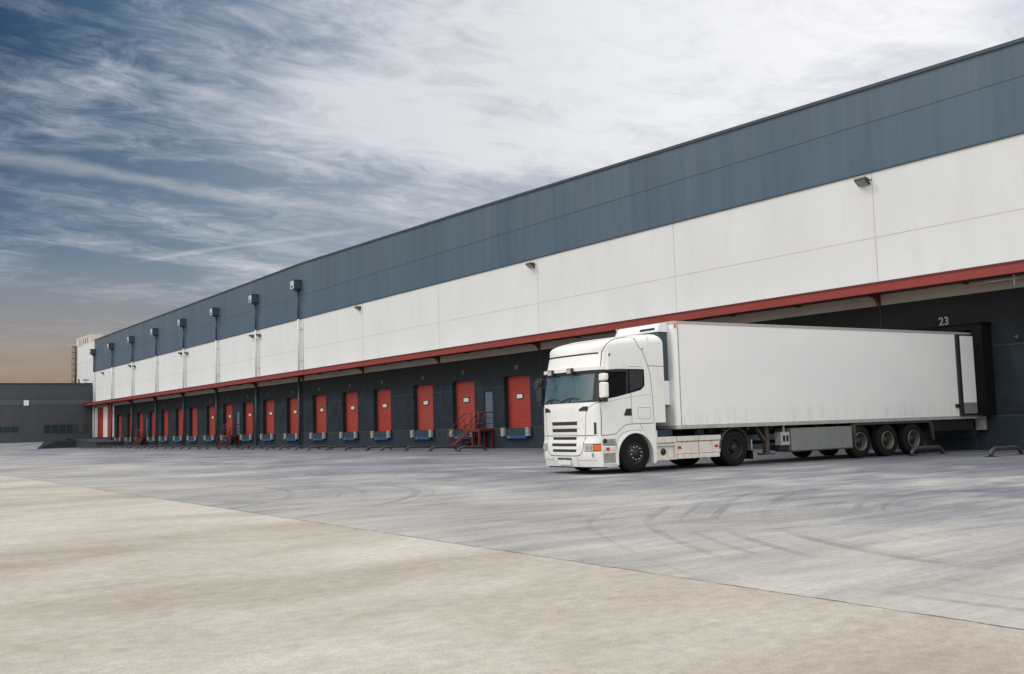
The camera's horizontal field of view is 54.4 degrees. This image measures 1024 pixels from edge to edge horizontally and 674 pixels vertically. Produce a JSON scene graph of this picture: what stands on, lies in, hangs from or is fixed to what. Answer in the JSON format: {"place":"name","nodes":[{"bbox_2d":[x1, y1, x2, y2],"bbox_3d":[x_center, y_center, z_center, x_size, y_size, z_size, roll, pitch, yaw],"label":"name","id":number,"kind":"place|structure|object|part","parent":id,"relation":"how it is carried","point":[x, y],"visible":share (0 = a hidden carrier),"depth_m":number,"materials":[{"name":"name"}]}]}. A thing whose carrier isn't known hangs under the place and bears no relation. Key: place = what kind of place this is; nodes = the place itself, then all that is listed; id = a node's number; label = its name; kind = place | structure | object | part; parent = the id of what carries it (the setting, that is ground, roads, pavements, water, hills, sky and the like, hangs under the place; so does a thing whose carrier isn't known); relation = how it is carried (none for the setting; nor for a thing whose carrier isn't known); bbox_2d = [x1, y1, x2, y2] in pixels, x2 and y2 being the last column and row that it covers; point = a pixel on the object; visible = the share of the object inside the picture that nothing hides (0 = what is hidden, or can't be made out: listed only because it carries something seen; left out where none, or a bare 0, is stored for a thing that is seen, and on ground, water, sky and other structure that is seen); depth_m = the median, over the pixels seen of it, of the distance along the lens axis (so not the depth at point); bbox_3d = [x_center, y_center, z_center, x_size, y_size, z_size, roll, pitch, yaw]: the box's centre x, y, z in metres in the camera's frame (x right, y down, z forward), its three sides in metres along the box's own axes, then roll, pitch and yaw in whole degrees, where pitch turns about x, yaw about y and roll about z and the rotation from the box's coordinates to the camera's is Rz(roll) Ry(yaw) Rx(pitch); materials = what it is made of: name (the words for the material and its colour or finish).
{"place":"outdoors","nodes":[
{"label":"outdoors","id":0,"kind":"place"},
{"bbox_2d":[0,442,43,449],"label":"pavement","id":1,"kind":"structure","parent":0,"point":[17,446],"depth_m":134.89,"materials":[{"name":"grey concrete"}]},
{"bbox_2d":[0,383,92,442],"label":"grey building","id":2,"kind":"structure","parent":0,"point":[36,412],"depth_m":139.44,"materials":[{"name":"grey metal"}]},
{"bbox_2d":[0,426,18,432],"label":"window","id":3,"kind":"structure","parent":2,"relation":"in","point":[9,428],"depth_m":136.69,"materials":[{"name":"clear glass"}]},
{"bbox_2d":[43,424,88,433],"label":"window","id":4,"kind":"structure","parent":2,"relation":"in","point":[59,428],"depth_m":140.82,"materials":[{"name":"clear glass"}]},
{"bbox_2d":[0,447,1023,673],"bbox_3d":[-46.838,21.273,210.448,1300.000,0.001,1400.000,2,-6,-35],"label":"ground","id":5,"kind":"structure","parent":0,"point":[193,560],"depth_m":9.71,"materials":[{"name":"concrete"}]},
{"bbox_2d":[37,438,123,448],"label":"loading platform","id":6,"kind":"structure","parent":5,"relation":"on","point":[71,442],"depth_m":134.13,"materials":[{"name":"grey concrete"}]},
{"bbox_2d":[131,429,147,445],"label":"steel stairs","id":7,"kind":"structure","parent":5,"relation":"on","point":[143,438],"depth_m":120.01,"materials":[{"name":"red metal"}]},
{"bbox_2d":[216,424,239,445],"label":"steel stairs","id":8,"kind":"structure","parent":5,"relation":"on","point":[230,438],"depth_m":93.94,"materials":[{"name":"red metal"}]},
{"bbox_2d":[279,445,301,449],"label":"wheel guide","id":9,"kind":"object","parent":5,"relation":"on","point":[281,447],"visible":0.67,"depth_m":73.34,"materials":[{"name":"metal"}]},
{"bbox_2d":[295,445,318,449],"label":"wheel guide","id":10,"kind":"object","parent":5,"relation":"on","point":[304,447],"visible":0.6,"depth_m":70.89,"materials":[{"name":"metal"}]},
{"bbox_2d":[308,445,331,449],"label":"wheel guide","id":11,"kind":"object","parent":5,"relation":"on","point":[318,446],"visible":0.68,"depth_m":69.23,"materials":[{"name":"metal"}]},
{"bbox_2d":[325,445,350,450],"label":"wheel guide","id":12,"kind":"object","parent":5,"relation":"on","point":[327,448],"visible":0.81,"depth_m":66.80,"materials":[{"name":"metal"}]},
{"bbox_2d":[343,445,371,450],"bbox_3d":[-10.039,7.208,64.650,1.980,0.301,0.260,2,-6,-35],"label":"wheel guide","id":13,"kind":"object","parent":5,"relation":"on","point":[347,447],"visible":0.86,"depth_m":64.55,"materials":[{"name":"metal"}]},
{"bbox_2d":[366,445,393,450],"bbox_3d":[-8.315,6.942,62.210,1.980,0.301,0.260,2,-6,-35],"label":"wheel guide","id":14,"kind":"object","parent":5,"relation":"on","point":[367,448],"visible":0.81,"depth_m":62.06,"materials":[{"name":"metal"}]},
{"bbox_2d":[381,445,405,450],"bbox_3d":[-7.165,6.765,60.583,1.980,0.301,0.260,2,-6,-35],"label":"wheel guide","id":15,"kind":"object","parent":5,"relation":"on","point":[399,446],"visible":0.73,"depth_m":60.50,"materials":[{"name":"metal"}]},
{"bbox_2d":[405,445,430,450],"bbox_3d":[-5.441,6.499,58.142,1.980,0.301,0.260,2,-6,-35],"label":"wheel guide","id":16,"kind":"object","parent":5,"relation":"on","point":[423,446],"visible":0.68,"depth_m":58.07,"materials":[{"name":"metal"}]},
{"bbox_2d":[428,445,456,451],"bbox_3d":[-3.860,6.255,55.905,1.980,0.301,0.260,2,-6,-35],"label":"wheel guide","id":17,"kind":"object","parent":5,"relation":"on","point":[448,446],"visible":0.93,"depth_m":55.87,"materials":[{"name":"metal"}]},
{"bbox_2d":[446,412,493,448],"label":"steel stairs","id":18,"kind":"structure","parent":5,"relation":"on","point":[472,437],"depth_m":59.63,"materials":[{"name":"red metal"}]},
{"bbox_2d":[456,445,485,451],"bbox_3d":[-2.135,5.989,53.465,1.980,0.301,0.260,2,-6,-35],"label":"wheel guide","id":19,"kind":"object","parent":5,"relation":"on","point":[477,446],"visible":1,"depth_m":53.40,"materials":[{"name":"metal"}]},
{"bbox_2d":[77,37,1023,449],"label":"warehouse","id":20,"kind":"structure","parent":5,"relation":"on","point":[779,219],"depth_m":49.39,"materials":[{"name":"metal"}]},
{"bbox_2d":[72,346,76,382],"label":"access ladder","id":21,"kind":"object","parent":20,"relation":"attached to","point":[75,359],"visible":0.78,"depth_m":152.94,"materials":[{"name":"grey metal"}]},
{"bbox_2d":[76,334,103,347],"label":"roof plant","id":22,"kind":"object","parent":20,"relation":"on","point":[85,340],"visible":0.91,"depth_m":148.75,"materials":[{"name":"beige metal"}]},
{"bbox_2d":[89,349,95,437],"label":"downpipe","id":23,"kind":"object","parent":20,"relation":"attached to","point":[92,352],"visible":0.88,"depth_m":142.01,"materials":[{"name":"grey metal"}]},
{"bbox_2d":[98,407,102,436],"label":"tall door","id":24,"kind":"structure","parent":20,"relation":"in","point":[100,410],"depth_m":139.28,"materials":[{"name":"red metal"}]},
{"bbox_2d":[107,343,113,439],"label":"downpipe","id":25,"kind":"object","parent":20,"relation":"attached to","point":[110,346],"visible":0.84,"depth_m":133.61,"materials":[{"name":"grey metal"}]},
{"bbox_2d":[108,406,112,436],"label":"tall door","id":26,"kind":"structure","parent":20,"relation":"in","point":[109,407],"depth_m":134.93,"materials":[{"name":"red metal"}]},
{"bbox_2d":[119,415,121,437],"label":"dock door","id":27,"kind":"structure","parent":20,"relation":"in","point":[120,416],"depth_m":131.32,"materials":[{"name":"red metal"}]},
{"bbox_2d":[127,336,134,445],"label":"downpipe","id":28,"kind":"object","parent":20,"relation":"attached to","point":[130,339],"visible":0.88,"depth_m":125.07,"materials":[{"name":"grey metal"}]},
{"bbox_2d":[140,413,142,436],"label":"dock door","id":29,"kind":"structure","parent":20,"relation":"in","point":[141,414],"depth_m":122.93,"materials":[{"name":"red metal"}]},
{"bbox_2d":[152,412,154,436],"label":"dock door","id":30,"kind":"structure","parent":20,"relation":"in","point":[153,413],"depth_m":118.64,"materials":[{"name":"red metal"}]},
{"bbox_2d":[150,328,158,444],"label":"downpipe","id":31,"kind":"object","parent":20,"relation":"attached to","point":[153,331],"visible":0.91,"depth_m":116.53,"materials":[{"name":"grey metal"}]},
{"bbox_2d":[164,410,167,436],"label":"dock door","id":32,"kind":"structure","parent":20,"relation":"in","point":[166,411],"depth_m":114.53,"materials":[{"name":"red metal"}]},
{"bbox_2d":[178,409,182,435],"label":"dock door","id":33,"kind":"structure","parent":20,"relation":"in","point":[180,411],"depth_m":110.02,"materials":[{"name":"red metal"}]},
{"bbox_2d":[177,318,186,445],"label":"downpipe","id":34,"kind":"object","parent":20,"relation":"attached to","point":[181,323],"visible":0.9,"depth_m":107.91,"materials":[{"name":"grey metal"}]},
{"bbox_2d":[192,407,196,435],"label":"dock door","id":35,"kind":"structure","parent":20,"relation":"in","point":[194,410],"depth_m":106.06,"materials":[{"name":"red metal"}]},
{"bbox_2d":[209,406,214,435],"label":"dock door","id":36,"kind":"structure","parent":20,"relation":"in","point":[211,408],"depth_m":101.45,"materials":[{"name":"red metal"}]},
{"bbox_2d":[209,307,219,445],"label":"downpipe","id":37,"kind":"object","parent":20,"relation":"attached to","point":[214,311],"visible":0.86,"depth_m":99.26,"materials":[{"name":"grey metal"}]},
{"bbox_2d":[226,404,231,434],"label":"dock door","id":38,"kind":"structure","parent":20,"relation":"in","point":[228,406],"depth_m":97.38,"materials":[{"name":"red metal"}]},
{"bbox_2d":[237,411,238,434],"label":"staff door","id":39,"kind":"structure","parent":20,"relation":"in","point":[237,411],"depth_m":94.60,"materials":[{"name":"blue metal"}]},
{"bbox_2d":[246,402,252,434],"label":"dock door","id":40,"kind":"structure","parent":20,"relation":"in","point":[249,409],"depth_m":92.83,"materials":[{"name":"red metal"}]},
{"bbox_2d":[248,294,259,445],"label":"downpipe","id":41,"kind":"object","parent":20,"relation":"attached to","point":[253,299],"visible":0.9,"depth_m":90.44,"materials":[{"name":"grey metal"}]},
{"bbox_2d":[266,400,273,433],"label":"dock door","id":42,"kind":"structure","parent":20,"relation":"in","point":[269,403],"depth_m":88.68,"materials":[{"name":"red metal"}]},
{"bbox_2d":[290,397,297,433],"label":"dock door","id":43,"kind":"structure","parent":20,"relation":"in","point":[293,401],"depth_m":84.31,"materials":[{"name":"red metal"}]},
{"bbox_2d":[290,279,302,445],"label":"downpipe","id":44,"kind":"object","parent":20,"relation":"attached to","point":[295,286],"visible":0.9,"depth_m":82.57,"materials":[{"name":"grey metal"}]},
{"bbox_2d":[316,395,325,432],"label":"dock door","id":45,"kind":"structure","parent":20,"relation":"in","point":[320,399],"depth_m":79.86,"materials":[{"name":"red metal"}]},
{"bbox_2d":[346,392,357,431],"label":"dock door","id":46,"kind":"structure","parent":20,"relation":"in","point":[351,397],"depth_m":75.32,"materials":[{"name":"red metal"}]},
{"bbox_2d":[377,388,390,430],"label":"dock door","id":47,"kind":"structure","parent":20,"relation":"in","point":[383,395],"depth_m":71.12,"materials":[{"name":"red metal"}]},
{"bbox_2d":[417,384,432,429],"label":"dock door","id":48,"kind":"structure","parent":20,"relation":"in","point":[424,392],"depth_m":66.37,"materials":[{"name":"red metal"}]},
{"bbox_2d":[456,380,474,428],"bbox_3d":[-2.773,4.239,62.118,0.085,3.010,2.560,2,-6,-35],"label":"dock door","id":49,"kind":"structure","parent":20,"relation":"in","point":[465,398],"depth_m":62.29,"materials":[{"name":"red metal"}]},
{"bbox_2d":[485,391,492,427],"bbox_3d":[-1.347,4.355,59.695,0.052,2.230,0.900,2,-6,-35],"label":"staff door","id":50,"kind":"structure","parent":20,"relation":"in","point":[488,394],"depth_m":59.73,"materials":[{"name":"blue metal"}]},
{"bbox_2d":[508,375,530,427],"bbox_3d":[0.532,3.729,57.440,0.085,3.010,2.560,2,-6,-35],"label":"dock door","id":51,"kind":"structure","parent":20,"relation":"in","point":[518,386],"depth_m":57.57,"materials":[{"name":"red metal"}]},
{"bbox_2d":[525,262,535,268],"bbox_3d":[1.049,-4.062,56.227,0.356,0.318,0.550,2,-6,-35],"label":"floodlight","id":52,"kind":"object","parent":20,"relation":"attached to","point":[529,265],"visible":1,"depth_m":56.13,"materials":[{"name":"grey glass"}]},
{"bbox_2d":[854,176,871,186],"bbox_3d":[13.563,-6.022,38.521,0.356,0.318,0.550,2,-6,-35],"label":"floodlight","id":53,"kind":"object","parent":20,"relation":"attached to","point":[862,181],"visible":1,"depth_m":38.45,"materials":[{"name":"grey metal"}]},
{"bbox_2d":[534,334,752,471],"bbox_3d":[3.797,1.849,28.118,6.120,3.719,3.177,1,-6,-32],"label":"lorry tractor","id":54,"kind":"object","parent":5,"relation":"on","point":[602,401],"visible":0.98,"depth_m":26.42,"materials":[{"name":"paint"}]},
{"bbox_3d":[2.931,1.228,26.141,1.418,0.788,0.040,1,-6,-32],"label":"side window","id":55,"kind":"part","parent":54,"relation":"part of","materials":[{"name":"black glass"}]},
{"bbox_2d":[615,321,982,457],"bbox_3d":[9.562,1.831,31.705,14.345,4.044,2.724,1,-6,-32],"label":"semi trailer","id":56,"kind":"object","parent":5,"relation":"on","point":[801,391],"visible":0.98,"depth_m":30.12,"materials":[{"name":"metal"}]},
{"bbox_3d":[15.576,1.295,34.005,1.500,2.760,0.100,1,-6,-32],"label":"rear door","id":57,"kind":"part","parent":56,"relation":"part of","materials":[{"name":"white metal"}]},
{"bbox_2d":[909,445,948,455],"bbox_3d":[13.230,3.619,31.721,1.980,0.301,0.260,2,-6,-35],"label":"wheel guide","id":58,"kind":"object","parent":5,"relation":"on","point":[932,447],"visible":0.94,"depth_m":31.63,"materials":[{"name":"metal"}]},
{"bbox_2d":[984,445,1023,456],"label":"wheel guide","id":59,"kind":"object","parent":5,"relation":"on","point":[1002,448],"visible":0.99,"depth_m":29.47,"materials":[{"name":"metal"}]},
{"bbox_2d":[0,0,1023,382],"label":"sky","id":60,"kind":"structure","parent":0,"point":[158,157],"materials":[{"name":"blue"}]}
]}

